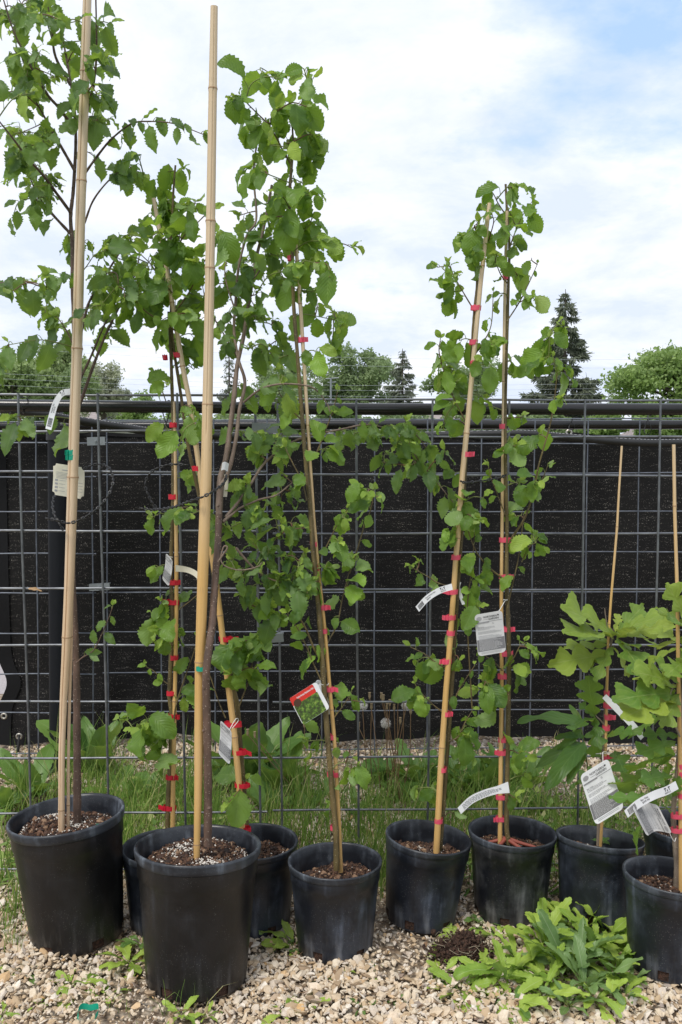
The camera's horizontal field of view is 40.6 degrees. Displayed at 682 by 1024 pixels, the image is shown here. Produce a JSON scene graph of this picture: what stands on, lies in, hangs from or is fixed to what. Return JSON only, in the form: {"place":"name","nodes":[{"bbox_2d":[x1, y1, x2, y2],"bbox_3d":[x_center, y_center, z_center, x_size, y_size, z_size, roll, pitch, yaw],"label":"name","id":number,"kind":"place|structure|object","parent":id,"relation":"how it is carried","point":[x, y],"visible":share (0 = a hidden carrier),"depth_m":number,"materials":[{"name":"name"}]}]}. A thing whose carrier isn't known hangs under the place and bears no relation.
{"place":"outdoors","nodes":[
{"label":"outdoors","id":0,"kind":"place"},
{"bbox_2d":[0,694,681,1023],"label":"ground","id":1,"kind":"structure","parent":0,"point":[395,954],"depth_m":2.02,"materials":[{"name":"gravel"}]},
{"bbox_2d":[0,901,29,950],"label":"grass tuft","id":2,"kind":"object","parent":1,"relation":"on","point":[14,930],"visible":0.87,"depth_m":2.12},
{"bbox_2d":[0,785,35,816],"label":"weed","id":3,"kind":"object","parent":1,"relation":"on","point":[5,793],"visible":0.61,"depth_m":2.87,"materials":[{"name":"green plant"}]},
{"bbox_2d":[0,743,72,796],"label":"weed","id":4,"kind":"object","parent":1,"relation":"on","point":[40,772],"visible":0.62,"depth_m":3.05,"materials":[{"name":"green plant"}]},
{"bbox_2d":[0,421,95,753],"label":"wire fence panel","id":5,"kind":"object","parent":1,"relation":"on","point":[36,553],"visible":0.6,"depth_m":3.32,"materials":[{"name":"metal"}]},
{"bbox_2d":[46,412,68,774],"bbox_3d":[-0.993,0.291,3.241,0.085,1.317,0.076,0,3,0],"label":"support post","id":6,"kind":"object","parent":1,"relation":"on","point":[56,556],"visible":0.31,"depth_m":3.21,"materials":[{"name":"black metal"}]},
{"bbox_2d":[45,969,106,1007],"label":"weed","id":7,"kind":"object","parent":1,"relation":"on","point":[58,973],"visible":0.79,"depth_m":1.95,"materials":[{"name":"green plant"}]},
{"bbox_2d":[36,716,126,776],"bbox_3d":[-0.918,0.819,3.177,0.367,0.231,0.338,0,3,0],"label":"weed","id":8,"kind":"object","parent":1,"relation":"on","point":[99,735],"visible":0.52,"depth_m":3.19,"materials":[{"name":"green plant"}]},
{"bbox_2d":[0,0,207,957],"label":"potted elm","id":9,"kind":"object","parent":1,"relation":"on","point":[70,878],"visible":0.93,"depth_m":2.06,"materials":[{"name":"plant"}]},
{"bbox_2d":[45,389,69,429],"bbox_3d":[-0.627,-0.228,2.039,0.053,0.093,0.012,-1,3,-12],"label":"price strip","id":10,"kind":"object","parent":9,"relation":"attached to","point":[55,403],"visible":1,"depth_m":2.04,"materials":[{"name":"plastic"}]},
{"bbox_2d":[52,463,84,498],"bbox_3d":[-0.627,-0.071,2.119,0.086,0.081,0.019,1,3,14],"label":"care tag","id":11,"kind":"object","parent":9,"relation":"attached to","point":[60,472],"visible":0.66,"depth_m":2.12,"materials":[{"name":"beige paper"}]},
{"bbox_2d":[66,618,72,826],"bbox_3d":[-0.622,0.450,2.113,0.027,0.653,0.008,0,3,0],"label":"bamboo stake","id":12,"kind":"object","parent":9,"relation":"in","point":[68,744],"visible":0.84,"depth_m":2.12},
{"bbox_2d":[58,0,91,831],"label":"bamboo stake","id":13,"kind":"object","parent":9,"relation":"in","point":[72,454],"visible":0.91,"depth_m":2.05,"materials":[{"name":"wood"}]},
{"bbox_2d":[45,463,114,530],"bbox_3d":[-0.593,-0.036,2.097,0.145,0.152,0.138,0,3,0],"label":"chain tie","id":14,"kind":"object","parent":13,"relation":"attached to","point":[56,519],"visible":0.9,"depth_m":2.08,"materials":[{"name":"plastic"}]},
{"bbox_2d":[83,765,142,794],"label":"weed","id":15,"kind":"object","parent":1,"relation":"on","point":[88,788],"visible":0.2,"depth_m":3.10,"materials":[{"name":"green plant"}]},
{"bbox_2d":[96,944,144,981],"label":"weed","id":16,"kind":"object","parent":1,"relation":"on","point":[125,951],"visible":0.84,"depth_m":2.02,"materials":[{"name":"green plant"}]},
{"bbox_2d":[0,393,266,869],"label":"wire fence panel","id":17,"kind":"object","parent":1,"relation":"on","point":[101,531],"visible":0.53,"depth_m":2.36,"materials":[{"name":"metal"}]},
{"bbox_2d":[252,423,278,432],"bbox_3d":[-0.189,-0.210,2.304,0.067,0.026,0.028,0,3,0],"label":"fence clamp","id":18,"kind":"object","parent":17,"relation":"attached to","point":[260,426],"visible":0.8,"depth_m":2.30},
{"bbox_2d":[117,769,160,804],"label":"weed","id":19,"kind":"object","parent":1,"relation":"on","point":[148,781],"visible":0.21,"depth_m":3.03,"materials":[{"name":"green plant"}]},
{"bbox_2d":[113,311,198,936],"bbox_3d":[-0.424,0.271,2.162,0.218,1.468,0.267,0,3,0],"label":"potted alder","id":20,"kind":"object","parent":1,"relation":"on","point":[155,730],"visible":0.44,"depth_m":2.14,"materials":[{"name":"plant"}]},
{"bbox_2d":[163,554,172,584],"bbox_3d":[-0.397,0.132,2.121,0.017,0.071,0.043,1,3,15],"label":"care tag","id":21,"kind":"object","parent":20,"relation":"attached to","point":[167,573],"visible":1,"depth_m":2.12,"materials":[{"name":"plastic"}]},
{"bbox_2d":[158,401,180,827],"bbox_3d":[-0.406,0.261,2.170,0.059,1.037,0.018,0,3,0],"label":"bamboo stake","id":22,"kind":"object","parent":20,"relation":"in","point":[173,777],"visible":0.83,"depth_m":2.17,"materials":[{"name":"wood"}]},
{"bbox_2d":[162,995,198,1023],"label":"weed","id":23,"kind":"object","parent":1,"relation":"on","point":[187,1005],"visible":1,"depth_m":1.85,"materials":[{"name":"green plant"}]},
{"bbox_2d":[114,158,297,938],"bbox_3d":[-0.307,0.089,2.095,0.409,1.794,0.360,0,3,0],"label":"potted alder","id":24,"kind":"object","parent":1,"relation":"on","point":[272,900],"visible":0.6,"depth_m":2.10,"materials":[{"name":"plant"}]},
{"bbox_2d":[152,198,251,831],"bbox_3d":[-0.320,0.032,2.137,0.221,1.493,0.021,0,3,0],"label":"bamboo stake","id":25,"kind":"object","parent":24,"relation":"in","point":[237,752],"visible":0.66,"depth_m":2.14,"materials":[{"name":"wood"}]},
{"bbox_2d":[219,718,238,763],"bbox_3d":[-0.258,0.518,2.103,0.029,0.088,0.085,1,3,9],"label":"care tag","id":26,"kind":"object","parent":25,"relation":"hanging from","point":[225,743],"visible":1,"depth_m":2.09,"materials":[{"name":"paper"}]},
{"bbox_2d":[185,707,310,779],"bbox_3d":[-0.310,0.805,3.100,0.416,0.268,0.309,0,3,0],"label":"weed","id":27,"kind":"object","parent":1,"relation":"on","point":[249,744],"visible":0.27,"depth_m":3.07,"materials":[{"name":"green plant"}]},
{"bbox_2d":[247,774,291,810],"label":"weed","id":28,"kind":"object","parent":1,"relation":"on","point":[255,799],"visible":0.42,"depth_m":2.94,"materials":[{"name":"green plant"}]},
{"bbox_2d":[259,920,298,955],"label":"weed","id":29,"kind":"object","parent":1,"relation":"on","point":[278,942],"visible":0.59,"depth_m":2.11,"materials":[{"name":"green plant"}]},
{"bbox_2d":[244,727,320,792],"bbox_3d":[-0.208,0.837,3.077,0.284,0.208,0.346,-2,4,-32],"label":"weed","id":30,"kind":"object","parent":1,"relation":"on","point":[271,769],"visible":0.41,"depth_m":3.03,"materials":[{"name":"green plant"}]},
{"bbox_2d":[134,147,456,1002],"bbox_3d":[-0.118,0.064,2.127,0.780,1.873,0.352,-2,4,-33],"label":"potted elm","id":31,"kind":"object","parent":1,"relation":"on","point":[196,921],"visible":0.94,"depth_m":2.02,"materials":[{"name":"plant"}]},
{"bbox_2d":[139,474,226,510],"bbox_3d":[-0.335,-0.040,2.017,0.097,0.086,0.287,-2,4,-38],"label":"chain tie","id":32,"kind":"object","parent":31,"relation":"attached to","point":[190,500],"visible":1,"depth_m":1.95,"materials":[{"name":"plastic"}]},
{"bbox_2d":[193,5,217,859],"bbox_3d":[-0.282,-0.130,1.915,0.054,1.790,0.048,3,4,39],"label":"bamboo stake","id":33,"kind":"object","parent":31,"relation":"in","point":[204,511],"visible":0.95,"depth_m":1.91,"materials":[{"name":"wood"}]},
{"bbox_2d":[217,54,385,964],"bbox_3d":[-0.081,0.006,2.079,0.366,1.961,0.282,0,3,0],"label":"potted alder","id":34,"kind":"object","parent":1,"relation":"on","point":[334,910],"visible":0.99,"depth_m":2.02,"materials":[{"name":"plant"}]},
{"bbox_2d":[290,680,329,723],"bbox_3d":[-0.067,0.423,2.071,0.094,0.096,0.051,0,3,0],"label":"picture tag","id":35,"kind":"object","parent":34,"relation":"attached to","point":[309,703],"visible":1,"depth_m":2.05,"materials":[{"name":"multicoloured paper"}]},
{"bbox_2d":[287,245,342,872],"bbox_3d":[-0.057,0.085,2.059,0.123,1.474,0.018,0,3,0],"label":"bamboo stake","id":36,"kind":"object","parent":34,"relation":"in","point":[302,340],"visible":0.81,"depth_m":2.06,"materials":[{"name":"wood"}]},
{"bbox_2d":[0,710,677,930],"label":"grass","id":37,"kind":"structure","parent":1,"relation":"on","point":[296,786],"depth_m":2.76,"materials":[{"name":"plant"}]},
{"bbox_2d":[517,704,609,808],"bbox_3d":[0.558,0.635,2.332,0.232,0.265,0.120,-2,4,-30],"label":"broadleaf sapling","id":38,"kind":"object","parent":37,"relation":"on","point":[567,755],"visible":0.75,"depth_m":2.32,"materials":[{"name":"green plant"}]},
{"bbox_2d":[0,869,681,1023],"bbox_3d":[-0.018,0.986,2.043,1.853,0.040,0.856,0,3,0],"label":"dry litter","id":39,"kind":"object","parent":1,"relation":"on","point":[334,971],"visible":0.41,"depth_m":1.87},
{"bbox_2d":[359,692,382,795],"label":"dandelion","id":40,"kind":"object","parent":1,"relation":"on","point":[362,704],"visible":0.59,"depth_m":2.84,"materials":[{"name":"green"}]},
{"bbox_2d":[103,418,681,755],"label":"wire fence panel","id":41,"kind":"object","parent":1,"relation":"on","point":[374,552],"visible":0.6,"depth_m":3.44,"materials":[{"name":"metal"}]},
{"bbox_2d":[380,692,411,800],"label":"dandelion","id":42,"kind":"object","parent":1,"relation":"on","point":[386,724],"visible":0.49,"depth_m":2.84,"materials":[{"name":"white"}]},
{"bbox_2d":[363,738,448,783],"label":"weed","id":43,"kind":"object","parent":1,"relation":"on","point":[415,761],"visible":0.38,"depth_m":3.16,"materials":[{"name":"green plant"}]},
{"bbox_2d":[385,195,499,933],"bbox_3d":[0.247,0.119,2.187,0.280,1.734,0.242,0,3,0],"label":"potted alder","id":44,"kind":"object","parent":1,"relation":"on","point":[424,882],"visible":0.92,"depth_m":2.16,"materials":[{"name":"plant"}]},
{"bbox_2d":[416,584,452,610],"bbox_3d":[0.216,0.199,2.134,0.086,0.066,0.001,0,3,0],"label":"price strip","id":45,"kind":"object","parent":44,"relation":"attached to","point":[428,597],"visible":1,"depth_m":2.13,"materials":[{"name":"plastic"}]},
{"bbox_2d":[433,203,490,853],"bbox_3d":[0.283,0.069,2.169,0.128,1.565,0.021,0,3,0],"label":"bamboo stake","id":46,"kind":"object","parent":44,"relation":"in","point":[447,661],"visible":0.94,"depth_m":2.17,"materials":[{"name":"wood"}]},
{"bbox_2d":[426,745,467,777],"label":"weed","id":47,"kind":"object","parent":1,"relation":"on","point":[455,762],"visible":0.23,"depth_m":3.24,"materials":[{"name":"green plant"}]},
{"bbox_2d":[408,927,499,969],"bbox_3d":[0.267,0.968,2.082,0.237,0.066,0.181,0,3,0],"label":"soil clod","id":48,"kind":"object","parent":1,"relation":"on","point":[469,944],"visible":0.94,"depth_m":2.05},
{"bbox_2d":[406,753,530,797],"bbox_3d":[0.409,0.858,3.019,0.392,0.176,0.261,0,3,0],"label":"weed","id":49,"kind":"object","parent":1,"relation":"on","point":[490,770],"visible":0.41,"depth_m":3.00,"materials":[{"name":"green plant"}]},
{"bbox_2d":[427,959,512,1011],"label":"weed","id":50,"kind":"object","parent":1,"relation":"on","point":[484,983],"visible":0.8,"depth_m":1.93,"materials":[{"name":"green plant"}]},
{"bbox_2d":[273,398,681,864],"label":"wire fence panel","id":51,"kind":"object","parent":1,"relation":"on","point":[429,589],"visible":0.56,"depth_m":2.44,"materials":[{"name":"metal"}]},
{"bbox_2d":[0,399,681,414],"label":"irrigation pipe","id":52,"kind":"object","parent":51,"relation":"attached to","point":[119,406],"visible":0.72,"depth_m":2.45,"materials":[{"name":"plastic"}]},
{"bbox_2d":[0,411,681,446],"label":"drip hose","id":53,"kind":"object","parent":52,"relation":"hanging from","point":[91,422],"visible":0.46,"depth_m":2.98,"materials":[{"name":"black plastic"}]},
{"bbox_2d":[453,938,534,991],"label":"weed","id":54,"kind":"object","parent":1,"relation":"on","point":[462,971],"visible":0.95,"depth_m":1.95,"materials":[{"name":"green plant"}]},
{"bbox_2d":[457,947,532,994],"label":"weed","id":55,"kind":"object","parent":1,"relation":"on","point":[483,955],"visible":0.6,"depth_m":1.96,"materials":[{"name":"green plant"}]},
{"bbox_2d":[480,976,551,1023],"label":"weed","id":56,"kind":"object","parent":1,"relation":"on","point":[533,982],"visible":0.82,"depth_m":1.90,"materials":[{"name":"green plant"}]},
{"bbox_2d":[457,180,577,928],"bbox_3d":[0.415,0.105,2.196,0.271,1.764,0.245,0,3,0],"label":"potted alder","id":57,"kind":"object","parent":1,"relation":"on","point":[511,870],"visible":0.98,"depth_m":2.17,"materials":[{"name":"plant"}]},
{"bbox_2d":[458,782,509,813],"bbox_3d":[0.341,0.683,2.201,0.124,0.079,0.001,0,3,0],"label":"price strip","id":58,"kind":"object","parent":57,"relation":"hanging from","point":[477,796],"visible":1,"depth_m":2.20,"materials":[{"name":"plastic"}]},
{"bbox_2d":[475,599,507,655],"bbox_3d":[0.371,0.272,2.167,0.116,0.127,0.045,-2,4,-37],"label":"care tag","id":59,"kind":"object","parent":57,"relation":"hanging from","point":[490,636],"visible":1,"depth_m":2.15,"materials":[{"name":"paper"}]},
{"bbox_2d":[493,211,514,843],"bbox_3d":[0.394,0.061,2.208,0.051,1.539,0.018,0,3,0],"label":"bamboo stake","id":60,"kind":"object","parent":57,"relation":"in","point":[500,753],"visible":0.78,"depth_m":2.21,"materials":[{"name":"wood"}]},
{"bbox_2d":[490,931,552,971],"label":"weed","id":61,"kind":"object","parent":1,"relation":"on","point":[512,940],"visible":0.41,"depth_m":2.04,"materials":[{"name":"green plant"}]},
{"bbox_2d":[479,743,566,786],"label":"weed","id":62,"kind":"object","parent":1,"relation":"on","point":[543,750],"visible":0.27,"depth_m":3.09,"materials":[{"name":"green plant"}]},
{"bbox_2d":[494,931,551,982],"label":"weed","id":63,"kind":"object","parent":1,"relation":"on","point":[514,952],"visible":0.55,"depth_m":2.02,"materials":[{"name":"green plant"}]},
{"bbox_2d":[500,897,573,961],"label":"weed","id":64,"kind":"object","parent":1,"relation":"on","point":[555,917],"visible":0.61,"depth_m":2.10,"materials":[{"name":"green plant"}]},
{"bbox_2d":[518,938,570,1001],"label":"weed","id":65,"kind":"object","parent":1,"relation":"on","point":[538,968],"visible":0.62,"depth_m":1.98,"materials":[{"name":"green plant"}]},
{"bbox_2d":[516,958,589,1011],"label":"weed","id":66,"kind":"object","parent":1,"relation":"on","point":[567,990],"visible":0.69,"depth_m":1.89,"materials":[{"name":"green plant"}]},
{"bbox_2d":[524,912,606,972],"bbox_3d":[0.501,0.951,2.050,0.214,0.130,0.217,0,3,0],"label":"weed","id":67,"kind":"object","parent":1,"relation":"on","point":[532,917],"visible":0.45,"depth_m":2.03,"materials":[{"name":"green plant"}]},
{"bbox_2d":[517,909,623,973],"bbox_3d":[0.481,0.943,1.989,0.218,0.117,0.154,-1,3,-22],"label":"weed","id":68,"kind":"object","parent":1,"relation":"on","point":[551,934],"visible":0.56,"depth_m":2.01,"materials":[{"name":"green plant"}]},
{"bbox_2d":[537,978,604,1015],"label":"weed","id":69,"kind":"object","parent":1,"relation":"on","point":[562,1009],"visible":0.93,"depth_m":1.87,"materials":[{"name":"green plant"}]},
{"bbox_2d":[530,917,623,991],"bbox_3d":[0.532,0.961,2.024,0.217,0.132,0.222,0,3,0],"label":"weed","id":70,"kind":"object","parent":1,"relation":"on","point":[582,932],"visible":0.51,"depth_m":2.04,"materials":[{"name":"green plant"}]},
{"bbox_2d":[546,900,607,946],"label":"weed","id":71,"kind":"object","parent":1,"relation":"on","point":[551,905],"visible":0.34,"depth_m":2.17,"materials":[{"name":"green plant"}]},
{"bbox_2d":[544,907,626,961],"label":"weed","id":72,"kind":"object","parent":1,"relation":"on","point":[619,926],"visible":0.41,"depth_m":2.09,"materials":[{"name":"green plant"}]},
{"bbox_2d":[544,933,642,1004],"bbox_3d":[0.511,0.955,1.937,0.157,0.099,0.201,-3,4,-38],"label":"weed","id":73,"kind":"object","parent":1,"relation":"on","point":[592,981],"visible":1,"depth_m":1.94,"materials":[{"name":"green plant"}]},
{"bbox_2d":[571,978,627,1023],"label":"weed","id":74,"kind":"object","parent":1,"relation":"on","point":[612,1004],"visible":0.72,"depth_m":1.86,"materials":[{"name":"green plant"}]},
{"bbox_2d":[575,902,626,944],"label":"weed","id":75,"kind":"object","parent":1,"relation":"on","point":[588,909],"visible":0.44,"depth_m":2.12,"materials":[{"name":"green plant"}]},
{"bbox_2d":[547,591,675,927],"bbox_3d":[0.644,0.585,2.205,0.337,0.800,0.254,0,3,0],"label":"potted oak","id":76,"kind":"object","parent":1,"relation":"on","point":[590,873],"visible":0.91,"depth_m":2.16,"materials":[{"name":"plant"}]},
{"bbox_2d":[581,752,622,823],"bbox_3d":[0.603,0.638,2.165,0.093,0.157,0.093,0,3,0],"label":"care tag","id":77,"kind":"object","parent":76,"relation":"hanging from","point":[598,789],"visible":0.98,"depth_m":2.13,"materials":[{"name":"plastic"}]},
{"bbox_2d":[599,446,622,846],"bbox_3d":[0.646,0.340,2.209,0.042,0.994,0.018,0,3,0],"label":"bamboo stake","id":78,"kind":"object","parent":76,"relation":"in","point":[607,717],"visible":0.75,"depth_m":2.20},
{"bbox_2d":[603,694,643,739],"bbox_3d":[0.667,0.483,2.171,0.103,0.110,0.001,0,3,0],"label":"price strip","id":79,"kind":"object","parent":76,"relation":"attached to","point":[615,707],"visible":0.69,"depth_m":2.17,"materials":[{"name":"plastic"}]},
{"bbox_2d":[586,944,641,992],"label":"weed","id":80,"kind":"object","parent":1,"relation":"on","point":[628,976],"visible":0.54,"depth_m":1.96,"materials":[{"name":"green plant"}]},
{"bbox_2d":[594,923,635,954],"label":"weed","id":81,"kind":"object","parent":1,"relation":"on","point":[611,947],"visible":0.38,"depth_m":2.06,"materials":[{"name":"green plant"}]},
{"bbox_2d":[597,962,650,1007],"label":"weed","id":82,"kind":"object","parent":1,"relation":"on","point":[641,973],"visible":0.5,"depth_m":1.96,"materials":[{"name":"green plant"}]},
{"bbox_2d":[605,976,651,1011],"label":"weed","id":83,"kind":"object","parent":1,"relation":"on","point":[637,991],"visible":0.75,"depth_m":1.89,"materials":[{"name":"green plant"}]},
{"bbox_2d":[607,582,681,984],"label":"potted oak","id":84,"kind":"object","parent":1,"relation":"on","point":[653,893],"visible":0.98,"depth_m":1.97,"materials":[{"name":"plant"}]},
{"bbox_2d":[624,781,677,816],"bbox_3d":[0.659,0.609,1.949,0.128,0.068,0.009,-1,3,-14],"label":"price strip","id":85,"kind":"object","parent":84,"relation":"attached to","point":[640,802],"visible":1,"depth_m":1.95,"materials":[{"name":"plastic"}]},
{"bbox_2d":[633,803,675,841],"bbox_3d":[0.671,0.664,1.963,0.136,0.096,0.031,-1,4,-25],"label":"care tag","id":86,"kind":"object","parent":84,"relation":"hanging from","point":[650,817],"visible":1,"depth_m":1.96,"materials":[{"name":"plastic"}]},
{"bbox_2d":[671,444,681,891],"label":"bamboo stake","id":87,"kind":"object","parent":84,"relation":"in","point":[678,817],"visible":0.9,"depth_m":1.99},
{"bbox_2d":[643,809,678,856],"bbox_3d":[0.878,0.897,2.354,0.211,0.201,0.215,0,3,0],"label":"plant pot","id":88,"kind":"object","parent":1,"relation":"on","point":[658,843],"visible":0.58,"depth_m":2.31,"materials":[{"name":"black plastic"}]},
{"bbox_2d":[0,420,681,429],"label":"back rail pipe","id":89,"kind":"object","parent":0,"point":[559,424],"visible":0.54,"depth_m":3.47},
{"bbox_2d":[0,429,681,744],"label":"shade cloth","id":90,"kind":"object","parent":89,"relation":"hanging from","point":[551,570],"visible":0.52,"depth_m":3.52,"materials":[{"name":"fabric"}]},
{"bbox_2d":[0,0,681,433],"label":"sky","id":91,"kind":"structure","parent":0,"point":[430,102],"materials":[{"name":"white"}]},
{"label":"lawn","id":92,"kind":"structure","parent":0,"visible":0},
{"bbox_2d":[0,355,60,420],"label":"deciduous tree","id":93,"kind":"object","parent":92,"relation":"on","point":[30,377],"visible":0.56,"depth_m":44.83,"materials":[{"name":"plant"}]},
{"bbox_2d":[30,339,102,413],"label":"deciduous tree","id":94,"kind":"object","parent":92,"relation":"on","point":[61,362],"visible":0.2,"depth_m":49.16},
{"bbox_2d":[52,367,85,414],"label":"deciduous tree","id":95,"kind":"object","parent":92,"relation":"on","point":[63,385],"visible":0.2,"depth_m":47.38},
{"bbox_2d":[80,359,132,419],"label":"deciduous tree","id":96,"kind":"object","parent":92,"relation":"on","point":[110,374],"visible":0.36,"depth_m":53.13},
{"bbox_2d":[109,389,158,419],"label":"deciduous tree","id":97,"kind":"object","parent":92,"relation":"on","point":[133,416],"visible":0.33,"depth_m":59.02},
{"bbox_2d":[215,356,240,419],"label":"spruce tree","id":98,"kind":"object","parent":92,"relation":"on","point":[228,381],"visible":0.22,"depth_m":51.53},
{"bbox_2d":[216,414,276,420],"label":"bush","id":99,"kind":"object","parent":92,"relation":"on","point":[243,416],"visible":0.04,"depth_m":48.20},
{"bbox_2d":[247,363,329,420],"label":"deciduous tree","id":100,"kind":"object","parent":92,"relation":"on","point":[261,379],"visible":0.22,"depth_m":54.00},
{"bbox_2d":[314,402,371,432],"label":"deciduous tree","id":101,"kind":"object","parent":92,"relation":"on","point":[338,417],"visible":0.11,"depth_m":43.30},
{"bbox_2d":[307,341,396,415],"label":"deciduous tree","id":102,"kind":"object","parent":92,"relation":"on","point":[373,370],"visible":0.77,"depth_m":56.62,"materials":[{"name":"plant"}]},
{"bbox_2d":[379,349,422,415],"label":"spruce tree","id":103,"kind":"object","parent":92,"relation":"on","point":[397,373],"visible":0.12,"depth_m":51.45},
{"bbox_2d":[373,402,440,431],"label":"bush","id":104,"kind":"object","parent":92,"relation":"on","point":[411,417],"visible":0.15,"depth_m":49.96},
{"bbox_2d":[418,357,500,402],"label":"deciduous tree","id":105,"kind":"object","parent":92,"relation":"on","point":[477,381],"visible":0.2,"depth_m":54.88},
{"bbox_2d":[507,415,578,432],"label":"deciduous tree","id":106,"kind":"object","parent":92,"relation":"on","point":[549,416],"visible":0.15,"depth_m":44.85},
{"bbox_2d":[515,289,607,432],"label":"spruce tree","id":107,"kind":"object","parent":92,"relation":"on","point":[575,350],"visible":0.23,"depth_m":49.12,"materials":[{"name":"plant"}]},
{"bbox_2d":[577,415,628,435],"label":"deciduous tree","id":108,"kind":"object","parent":92,"relation":"on","point":[614,432],"visible":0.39,"depth_m":39.40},
{"bbox_2d":[598,339,681,417],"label":"deciduous tree","id":109,"kind":"object","parent":92,"relation":"on","point":[661,370],"visible":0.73,"depth_m":40.91,"materials":[{"name":"plant"}]},
{"bbox_2d":[629,398,681,435],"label":"deciduous tree","id":110,"kind":"object","parent":92,"relation":"on","point":[671,432],"visible":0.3,"depth_m":37.46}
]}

